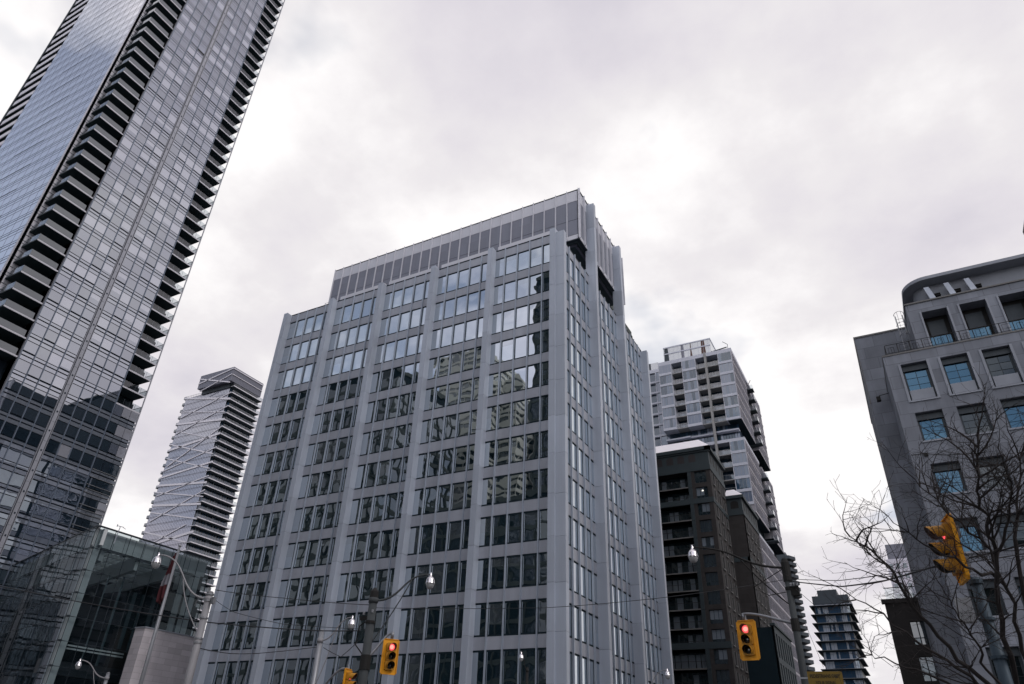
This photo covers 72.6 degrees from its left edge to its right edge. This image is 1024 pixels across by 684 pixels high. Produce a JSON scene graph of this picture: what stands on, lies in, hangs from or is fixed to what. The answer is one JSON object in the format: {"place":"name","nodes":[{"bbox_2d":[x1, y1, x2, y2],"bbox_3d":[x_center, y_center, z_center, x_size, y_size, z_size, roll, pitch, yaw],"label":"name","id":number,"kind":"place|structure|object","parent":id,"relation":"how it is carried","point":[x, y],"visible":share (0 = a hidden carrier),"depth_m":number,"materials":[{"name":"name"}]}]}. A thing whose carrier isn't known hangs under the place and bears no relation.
{"place":"outdoors","nodes":[
{"label":"outdoors","id":0,"kind":"place"},
{"bbox_2d":[119,626,202,683],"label":"stone block","id":1,"kind":"structure","parent":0,"point":[169,658],"depth_m":80.17,"materials":[{"name":"stone"}]},
{"bbox_2d":[139,367,263,635],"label":"apartment tower","id":2,"kind":"structure","parent":0,"point":[190,510],"depth_m":269.80,"materials":[{"name":"glass"}]},
{"bbox_2d":[192,188,673,683],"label":"office building","id":3,"kind":"structure","parent":0,"point":[464,415],"depth_m":74.39,"materials":[{"name":"grey concrete"}]},
{"bbox_2d":[204,660,252,683],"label":"window","id":4,"kind":"structure","parent":3,"relation":"in","point":[243,666],"depth_m":71.60,"materials":[{"name":"black glass"}]},
{"bbox_2d":[212,620,261,650],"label":"window","id":5,"kind":"structure","parent":3,"relation":"in","point":[250,634],"depth_m":73.43,"materials":[{"name":"black glass"}]},
{"bbox_2d":[221,581,269,612],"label":"window","id":6,"kind":"structure","parent":3,"relation":"in","point":[260,588],"depth_m":75.52,"materials":[{"name":"black glass"}]},
{"bbox_2d":[229,545,277,575],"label":"window","id":7,"kind":"structure","parent":3,"relation":"in","point":[265,565],"depth_m":77.58,"materials":[{"name":"black glass"}]},
{"bbox_2d":[238,511,284,540],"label":"window","id":8,"kind":"structure","parent":3,"relation":"in","point":[276,515],"depth_m":79.65,"materials":[{"name":"black glass"}]},
{"bbox_2d":[246,478,291,507],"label":"window","id":9,"kind":"structure","parent":3,"relation":"in","point":[283,483],"depth_m":81.70,"materials":[{"name":"black glass"}]},
{"bbox_2d":[253,447,297,476],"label":"window","id":10,"kind":"structure","parent":3,"relation":"in","point":[289,454],"depth_m":83.76,"materials":[{"name":"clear glass"}]},
{"bbox_2d":[261,417,304,446],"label":"window","id":11,"kind":"structure","parent":3,"relation":"in","point":[296,422],"depth_m":85.81,"materials":[{"name":"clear glass"}]},
{"bbox_2d":[261,658,314,683],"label":"window","id":12,"kind":"structure","parent":3,"relation":"in","point":[304,662],"depth_m":68.20,"materials":[{"name":"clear glass"}]},
{"bbox_2d":[268,389,310,417],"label":"window","id":13,"kind":"structure","parent":3,"relation":"in","point":[302,394],"depth_m":87.89,"materials":[{"name":"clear glass"}]},
{"bbox_2d":[274,362,315,390],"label":"window","id":14,"kind":"structure","parent":3,"relation":"in","point":[307,372],"depth_m":89.95,"materials":[{"name":"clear glass"}]},
{"bbox_2d":[268,615,322,647],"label":"window","id":15,"kind":"structure","parent":3,"relation":"in","point":[311,620],"depth_m":70.09,"materials":[{"name":"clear glass"}]},
{"bbox_2d":[281,336,321,364],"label":"window","id":16,"kind":"structure","parent":3,"relation":"in","point":[313,344],"depth_m":92.01,"materials":[{"name":"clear glass"}]},
{"bbox_2d":[276,575,328,607],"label":"window","id":17,"kind":"structure","parent":3,"relation":"in","point":[318,581],"depth_m":72.15,"materials":[{"name":"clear glass"}]},
{"bbox_2d":[287,312,326,339],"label":"window","id":18,"kind":"structure","parent":3,"relation":"in","point":[319,317],"depth_m":94.03,"materials":[{"name":"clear glass"}]},
{"bbox_2d":[283,537,335,569],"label":"window","id":19,"kind":"structure","parent":3,"relation":"in","point":[313,545],"depth_m":74.19,"materials":[{"name":"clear glass"}]},
{"bbox_2d":[291,501,341,533],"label":"window","id":20,"kind":"structure","parent":3,"relation":"in","point":[331,508],"depth_m":76.26,"materials":[{"name":"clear glass"}]},
{"bbox_2d":[298,467,347,498],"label":"window","id":21,"kind":"structure","parent":3,"relation":"in","point":[337,474],"depth_m":78.32,"materials":[{"name":"black glass"}]},
{"bbox_2d":[304,435,352,466],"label":"window","id":22,"kind":"structure","parent":3,"relation":"in","point":[341,451],"depth_m":80.37,"materials":[{"name":"black glass"}]},
{"bbox_2d":[311,405,357,435],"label":"window","id":23,"kind":"structure","parent":3,"relation":"in","point":[348,411],"depth_m":82.44,"materials":[{"name":"black glass"}]},
{"bbox_2d":[317,376,362,405],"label":"window","id":24,"kind":"structure","parent":3,"relation":"in","point":[353,382],"depth_m":84.50,"materials":[{"name":"black glass"}]},
{"bbox_2d":[322,348,367,378],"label":"window","id":25,"kind":"structure","parent":3,"relation":"in","point":[358,354],"depth_m":86.59,"materials":[{"name":"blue glass"}]},
{"bbox_2d":[328,322,371,351],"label":"window","id":26,"kind":"structure","parent":3,"relation":"in","point":[363,328],"depth_m":88.62,"materials":[{"name":"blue glass"}]},
{"bbox_2d":[323,655,381,683],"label":"window","id":27,"kind":"structure","parent":3,"relation":"in","point":[343,661],"depth_m":65.09,"materials":[{"name":"black glass"}]},
{"bbox_2d":[333,297,375,325],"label":"window","id":28,"kind":"structure","parent":3,"relation":"in","point":[367,303],"depth_m":90.70,"materials":[{"name":"blue glass"}]},
{"bbox_2d":[329,610,389,644],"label":"window","id":29,"kind":"structure","parent":3,"relation":"in","point":[347,635],"depth_m":66.75,"materials":[{"name":"black glass"}]},
{"bbox_2d":[336,568,394,602],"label":"window","id":30,"kind":"structure","parent":3,"relation":"in","point":[381,579],"depth_m":68.83,"materials":[{"name":"black glass"}]},
{"bbox_2d":[343,528,399,562],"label":"window","id":31,"kind":"structure","parent":3,"relation":"in","point":[385,549],"depth_m":70.82,"materials":[{"name":"black glass"}]},
{"bbox_2d":[349,491,403,524],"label":"window","id":32,"kind":"structure","parent":3,"relation":"in","point":[392,497],"depth_m":72.88,"materials":[{"name":"black glass"}]},
{"bbox_2d":[354,456,407,489],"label":"window","id":33,"kind":"structure","parent":3,"relation":"in","point":[396,463],"depth_m":74.93,"materials":[{"name":"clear glass"}]},
{"bbox_2d":[360,423,411,455],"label":"window","id":34,"kind":"structure","parent":3,"relation":"in","point":[400,431],"depth_m":76.99,"materials":[{"name":"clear glass"}]},
{"bbox_2d":[365,391,415,423],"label":"window","id":35,"kind":"structure","parent":3,"relation":"in","point":[404,400],"depth_m":79.05,"materials":[{"name":"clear glass"}]},
{"bbox_2d":[370,361,419,393],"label":"window","id":36,"kind":"structure","parent":3,"relation":"in","point":[408,370],"depth_m":81.10,"materials":[{"name":"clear glass"}]},
{"bbox_2d":[374,333,422,364],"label":"window","id":37,"kind":"structure","parent":3,"relation":"in","point":[412,340],"depth_m":83.19,"materials":[{"name":"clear glass"}]},
{"bbox_2d":[379,306,425,337],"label":"window","id":38,"kind":"structure","parent":3,"relation":"in","point":[415,317],"depth_m":85.22,"materials":[{"name":"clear glass"}]},
{"bbox_2d":[383,280,429,311],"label":"window","id":39,"kind":"structure","parent":3,"relation":"in","point":[419,287],"depth_m":87.32,"materials":[{"name":"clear glass"}]},
{"bbox_2d":[393,651,460,683],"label":"window","id":40,"kind":"structure","parent":3,"relation":"in","point":[429,661],"depth_m":61.29,"materials":[{"name":"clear glass"}]},
{"bbox_2d":[398,604,463,640],"bbox_3d":[-7.106,25.541,63.287,7.450,2.840,0.220,-14,-35,24],"label":"window","id":41,"kind":"structure","parent":3,"relation":"in","point":[448,615],"depth_m":63.29,"materials":[{"name":"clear glass"}]},
{"bbox_2d":[403,560,466,596],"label":"window","id":42,"kind":"structure","parent":3,"relation":"in","point":[451,577],"depth_m":65.30,"materials":[{"name":"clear glass"}]},
{"bbox_2d":[407,519,469,555],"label":"window","id":43,"kind":"structure","parent":3,"relation":"in","point":[455,526],"depth_m":67.43,"materials":[{"name":"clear glass"}]},
{"bbox_2d":[412,480,471,515],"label":"window","id":44,"kind":"structure","parent":3,"relation":"in","point":[458,488],"depth_m":69.49,"materials":[{"name":"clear glass"}]},
{"bbox_2d":[416,444,474,478],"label":"window","id":45,"kind":"structure","parent":3,"relation":"in","point":[461,452],"depth_m":71.54,"materials":[{"name":"black glass"}]},
{"bbox_2d":[420,409,476,444],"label":"window","id":46,"kind":"structure","parent":3,"relation":"in","point":[463,422],"depth_m":73.61,"materials":[{"name":"grey glass"}]},
{"bbox_2d":[424,377,478,411],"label":"window","id":47,"kind":"structure","parent":3,"relation":"in","point":[466,385],"depth_m":75.67,"materials":[{"name":"grey glass"}]},
{"bbox_2d":[427,346,480,379],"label":"window","id":48,"kind":"structure","parent":3,"relation":"in","point":[468,359],"depth_m":77.75,"materials":[{"name":"grey glass"}]},
{"bbox_2d":[430,317,482,350],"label":"window","id":49,"kind":"structure","parent":3,"relation":"in","point":[471,324],"depth_m":79.81,"materials":[{"name":"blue glass"}]},
{"bbox_2d":[434,289,484,321],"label":"window","id":50,"kind":"structure","parent":3,"relation":"in","point":[473,297],"depth_m":81.88,"materials":[{"name":"blue glass"}]},
{"bbox_2d":[437,263,486,295],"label":"window","id":51,"kind":"structure","parent":3,"relation":"in","point":[475,271],"depth_m":83.93,"materials":[{"name":"blue glass"}]},
{"bbox_2d":[471,647,545,683],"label":"window","id":52,"kind":"structure","parent":3,"relation":"in","point":[510,657],"depth_m":57.96,"materials":[{"name":"black glass"}]},
{"bbox_2d":[474,598,546,636],"bbox_3d":[0.053,23.754,59.945,7.450,2.840,0.220,-14,-35,24],"label":"window","id":53,"kind":"structure","parent":3,"relation":"in","point":[528,624],"depth_m":59.90,"materials":[{"name":"black glass"}]},
{"bbox_2d":[476,552,546,590],"bbox_3d":[0.187,20.444,62.004,7.450,2.840,0.220,-14,-35,24],"label":"window","id":54,"kind":"structure","parent":3,"relation":"in","point":[529,560],"depth_m":61.99,"materials":[{"name":"black glass"}]},
{"bbox_2d":[479,509,546,546],"bbox_3d":[0.322,17.135,64.062,7.450,2.840,0.220,-14,-35,24],"label":"window","id":55,"kind":"structure","parent":3,"relation":"in","point":[530,517],"depth_m":64.08,"materials":[{"name":"black glass"}]},
{"bbox_2d":[481,468,547,506],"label":"window","id":56,"kind":"structure","parent":3,"relation":"in","point":[531,477],"depth_m":66.11,"materials":[{"name":"grey glass"}]},
{"bbox_2d":[484,430,547,467],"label":"window","id":57,"kind":"structure","parent":3,"relation":"in","point":[532,439],"depth_m":68.18,"materials":[{"name":"grey glass"}]},
{"bbox_2d":[486,394,547,431],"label":"window","id":58,"kind":"structure","parent":3,"relation":"in","point":[532,403],"depth_m":70.24,"materials":[{"name":"grey glass"}]},
{"bbox_2d":[488,361,548,397],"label":"window","id":59,"kind":"structure","parent":3,"relation":"in","point":[534,369],"depth_m":72.31,"materials":[{"name":"grey glass"}]},
{"bbox_2d":[490,329,548,364],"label":"window","id":60,"kind":"structure","parent":3,"relation":"in","point":[534,338],"depth_m":74.37,"materials":[{"name":"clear glass"}]},
{"bbox_2d":[492,299,548,334],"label":"window","id":61,"kind":"structure","parent":3,"relation":"in","point":[535,308],"depth_m":76.41,"materials":[{"name":"clear glass"}]},
{"bbox_2d":[493,270,548,305],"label":"window","id":62,"kind":"structure","parent":3,"relation":"in","point":[535,280],"depth_m":78.47,"materials":[{"name":"clear glass"}]},
{"bbox_2d":[495,243,549,277],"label":"window","id":63,"kind":"structure","parent":3,"relation":"in","point":[536,253],"depth_m":80.53,"materials":[{"name":"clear glass"}]},
{"bbox_2d":[567,338,590,385],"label":"window","id":64,"kind":"structure","parent":3,"relation":"in","point":[572,346],"depth_m":76.44,"materials":[{"name":"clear glass"}]},
{"bbox_2d":[568,403,592,450],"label":"window","id":65,"kind":"structure","parent":3,"relation":"in","point":[573,410],"depth_m":72.74,"materials":[{"name":"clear glass"}]},
{"bbox_2d":[568,438,593,485],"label":"window","id":66,"kind":"structure","parent":3,"relation":"in","point":[573,445],"depth_m":70.45,"materials":[{"name":"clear glass"}]},
{"bbox_2d":[568,475,594,522],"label":"window","id":67,"kind":"structure","parent":3,"relation":"in","point":[574,482],"depth_m":68.43,"materials":[{"name":"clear glass"}]},
{"bbox_2d":[568,515,595,562],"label":"window","id":68,"kind":"structure","parent":3,"relation":"in","point":[575,522],"depth_m":66.40,"materials":[{"name":"clear glass"}]},
{"bbox_2d":[569,558,597,604],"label":"window","id":69,"kind":"structure","parent":3,"relation":"in","point":[575,563],"depth_m":64.25,"materials":[{"name":"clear glass"}]},
{"bbox_2d":[569,603,598,648],"bbox_3d":[5.849,24.935,61.465,0.220,2.840,9.000,-14,-35,24],"label":"window","id":70,"kind":"structure","parent":3,"relation":"in","point":[576,615],"depth_m":62.15,"materials":[{"name":"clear glass"}]},
{"bbox_2d":[570,652,599,683],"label":"window","id":71,"kind":"structure","parent":3,"relation":"in","point":[584,665],"depth_m":60.22,"materials":[{"name":"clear glass"}]},
{"bbox_2d":[612,625,633,663],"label":"window","id":72,"kind":"structure","parent":3,"relation":"in","point":[615,627],"depth_m":69.75,"materials":[{"name":"grey glass"}]},
{"bbox_2d":[0,0,1023,683],"label":"sky","id":73,"kind":"structure","parent":0,"point":[770,179],"materials":[{"name":"white"}]},
{"bbox_2d":[649,338,800,683],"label":"apartment building","id":74,"kind":"structure","parent":0,"point":[702,390],"depth_m":166.90,"materials":[{"name":"concrete"}]},
{"bbox_2d":[777,552,814,671],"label":"apartment tower","id":75,"kind":"structure","parent":0,"point":[805,642],"depth_m":342.89,"materials":[{"name":"concrete"}]},
{"bbox_2d":[853,254,1023,683],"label":"stone building","id":76,"kind":"structure","parent":0,"point":[971,315],"depth_m":49.66,"materials":[{"name":"grey stone"}]},
{"bbox_2d":[898,359,940,402],"bbox_3d":[29.474,2.936,50.444,2.000,3.140,0.650,-14,-35,24],"label":"window","id":77,"kind":"structure","parent":76,"relation":"in","point":[916,378],"depth_m":50.55,"materials":[{"name":"blue glass"}]},
{"bbox_2d":[915,411,952,442],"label":"window","id":78,"kind":"structure","parent":76,"relation":"in","point":[938,415],"depth_m":48.81,"materials":[{"name":"blue glass"}]},
{"bbox_2d":[924,315,955,345],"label":"window","id":79,"kind":"structure","parent":76,"relation":"in","point":[938,325],"depth_m":54.00,"materials":[{"name":"blue glass"}]},
{"bbox_2d":[931,462,970,495],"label":"window","id":80,"kind":"structure","parent":76,"relation":"in","point":[944,467],"depth_m":46.77,"materials":[{"name":"blue glass"}]},
{"bbox_2d":[937,352,982,395],"bbox_3d":[31.736,2.371,49.388,2.000,3.140,0.650,-14,-35,24],"label":"window","id":81,"kind":"structure","parent":76,"relation":"in","point":[955,372],"depth_m":49.50,"materials":[{"name":"blue glass"}]},
{"bbox_2d":[954,518,989,553],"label":"window","id":82,"kind":"structure","parent":76,"relation":"in","point":[967,551],"depth_m":44.53,"materials":[{"name":"blue glass"}]},
{"bbox_2d":[957,404,996,435],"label":"window","id":83,"kind":"structure","parent":76,"relation":"in","point":[967,414],"depth_m":47.78,"materials":[{"name":"grey glass"}]},
{"bbox_2d":[961,307,994,338],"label":"window","id":84,"kind":"structure","parent":76,"relation":"in","point":[977,317],"depth_m":52.94,"materials":[{"name":"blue glass"}]},
{"bbox_2d":[966,579,1009,617],"bbox_3d":[28.954,15.696,42.509,1.880,2.270,0.650,-14,-35,24],"label":"window","id":85,"kind":"structure","parent":76,"relation":"in","point":[990,585],"depth_m":42.73,"materials":[{"name":"black glass"}]},
{"bbox_2d":[978,344,1023,388],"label":"window","id":86,"kind":"structure","parent":76,"relation":"in","point":[999,364],"depth_m":48.45,"materials":[{"name":"grey glass"}]},
{"bbox_2d":[985,647,1023,683],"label":"window","id":87,"kind":"structure","parent":76,"relation":"in","point":[1015,650],"depth_m":40.66,"materials":[{"name":"black glass"}]},
{"bbox_2d":[996,513,1023,550],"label":"window","id":88,"kind":"structure","parent":76,"relation":"in","point":[1020,535],"depth_m":43.68,"materials":[{"name":"grey glass"}]},
{"bbox_2d":[1000,398,1023,429],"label":"window","id":89,"kind":"structure","parent":76,"relation":"in","point":[1010,415],"depth_m":46.82,"materials":[{"name":"blue glass"}]},
{"bbox_2d":[1001,298,1023,330],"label":"window","id":90,"kind":"structure","parent":76,"relation":"in","point":[1014,310],"depth_m":52.01,"materials":[{"name":"blue glass"}]},
{"bbox_3d":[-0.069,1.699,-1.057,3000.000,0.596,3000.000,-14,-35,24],"label":"ground","id":91,"kind":"structure","parent":0,"visible":0},
{"bbox_2d":[0,524,211,683],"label":"glass pavilion","id":92,"kind":"structure","parent":91,"relation":"on","point":[53,641],"depth_m":87.33,"materials":[{"name":"grey glass"}]},
{"bbox_2d":[0,0,284,644],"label":"condominium tower","id":93,"kind":"structure","parent":91,"relation":"on","point":[119,120],"depth_m":124.67,"materials":[{"name":"grey glass"}]},
{"bbox_2d":[656,440,771,683],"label":"apartment block","id":94,"kind":"structure","parent":91,"relation":"on","point":[710,513],"depth_m":123.72,"materials":[{"name":"concrete"}]},
{"bbox_2d":[747,623,797,683],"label":"office annex","id":95,"kind":"object","parent":91,"relation":"on","point":[774,664],"visible":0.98,"depth_m":119.32,"materials":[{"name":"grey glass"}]},
{"bbox_2d":[809,589,871,683],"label":"apartment tower","id":96,"kind":"structure","parent":91,"relation":"on","point":[833,645],"depth_m":246.44,"materials":[{"name":"concrete"}]},
{"bbox_2d":[885,543,916,597],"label":"apartment tower","id":97,"kind":"structure","parent":91,"relation":"on","point":[890,560],"depth_m":216.18,"materials":[{"name":"metal"}]},
{"bbox_2d":[881,586,939,683],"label":"brick building","id":98,"kind":"structure","parent":91,"relation":"on","point":[902,618],"depth_m":65.93,"materials":[{"name":"brown brick"}]},
{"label":"pavement","id":99,"kind":"structure","parent":0,"visible":0},
{"bbox_2d":[138,545,181,683],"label":"flagpole","id":100,"kind":"object","parent":99,"relation":"on","point":[145,667],"visible":1,"depth_m":35.79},
{"bbox_2d":[310,615,354,683],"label":"street lamp","id":101,"kind":"object","parent":99,"relation":"on","point":[351,624],"visible":0.96,"depth_m":33.35,"materials":[{"name":"metal"}]},
{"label":"pavement","id":102,"kind":"structure","parent":0,"visible":0},
{"bbox_2d":[781,361,1023,683],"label":"bare tree","id":103,"kind":"object","parent":102,"relation":"on","point":[994,553],"visible":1,"depth_m":11.86,"materials":[{"name":"brown plant"}]},
{"bbox_2d":[954,575,1013,683],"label":"signal pole","id":104,"kind":"object","parent":102,"relation":"on","point":[998,657],"visible":0.8,"depth_m":12.76,"materials":[{"name":"grey metal"}]},
{"bbox_2d":[924,511,971,584],"bbox_3d":[8.254,3.866,13.275,0.550,1.392,0.624,-7,-33,14],"label":"traffic light","id":105,"kind":"object","parent":104,"relation":"attached to","point":[949,520],"visible":0.67,"depth_m":13.12,"materials":[{"name":"yellow paint"}]},
{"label":"pavement","id":106,"kind":"structure","parent":0,"visible":0},
{"bbox_2d":[151,552,215,683],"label":"street lamp","id":107,"kind":"object","parent":106,"relation":"on","point":[209,599],"visible":1,"depth_m":27.36,"materials":[{"name":"metal"}]},
{"bbox_2d":[0,586,360,631],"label":"overhead cable","id":108,"kind":"object","parent":107,"relation":"attached to","point":[176,617],"visible":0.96,"depth_m":28.32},
{"bbox_3d":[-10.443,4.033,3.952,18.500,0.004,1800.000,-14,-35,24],"label":"avenue road","id":109,"kind":"structure","parent":0,"visible":0},
{"bbox_2d":[355,572,434,683],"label":"street lamp","id":110,"kind":"object","parent":109,"relation":"on","point":[366,652],"visible":1,"depth_m":26.40,"materials":[{"name":"metal"}]},
{"bbox_2d":[380,638,399,674],"bbox_3d":[-4.502,11.611,25.946,0.624,1.392,0.550,14,-34,-19],"label":"traffic light","id":111,"kind":"object","parent":110,"relation":"attached to","point":[389,657],"visible":1,"depth_m":25.91,"materials":[{"name":"yellow paint"}]},
{"bbox_2d":[688,545,808,683],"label":"street lamp","id":112,"kind":"object","parent":109,"relation":"on","point":[790,589],"visible":1,"depth_m":24.34,"materials":[{"name":"metal"}]},
{"bbox_2d":[736,615,759,660],"bbox_3d":[8.397,10.551,24.950,0.686,1.531,0.605,-16,-36,27],"label":"traffic light","id":113,"kind":"object","parent":112,"relation":"attached to","point":[748,640],"visible":1,"depth_m":24.91,"materials":[{"name":"yellow paint"}]},
{"bbox_2d":[799,671,843,683],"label":"street sign","id":114,"kind":"object","parent":112,"relation":"attached to","point":[821,677],"visible":0.98,"depth_m":21.36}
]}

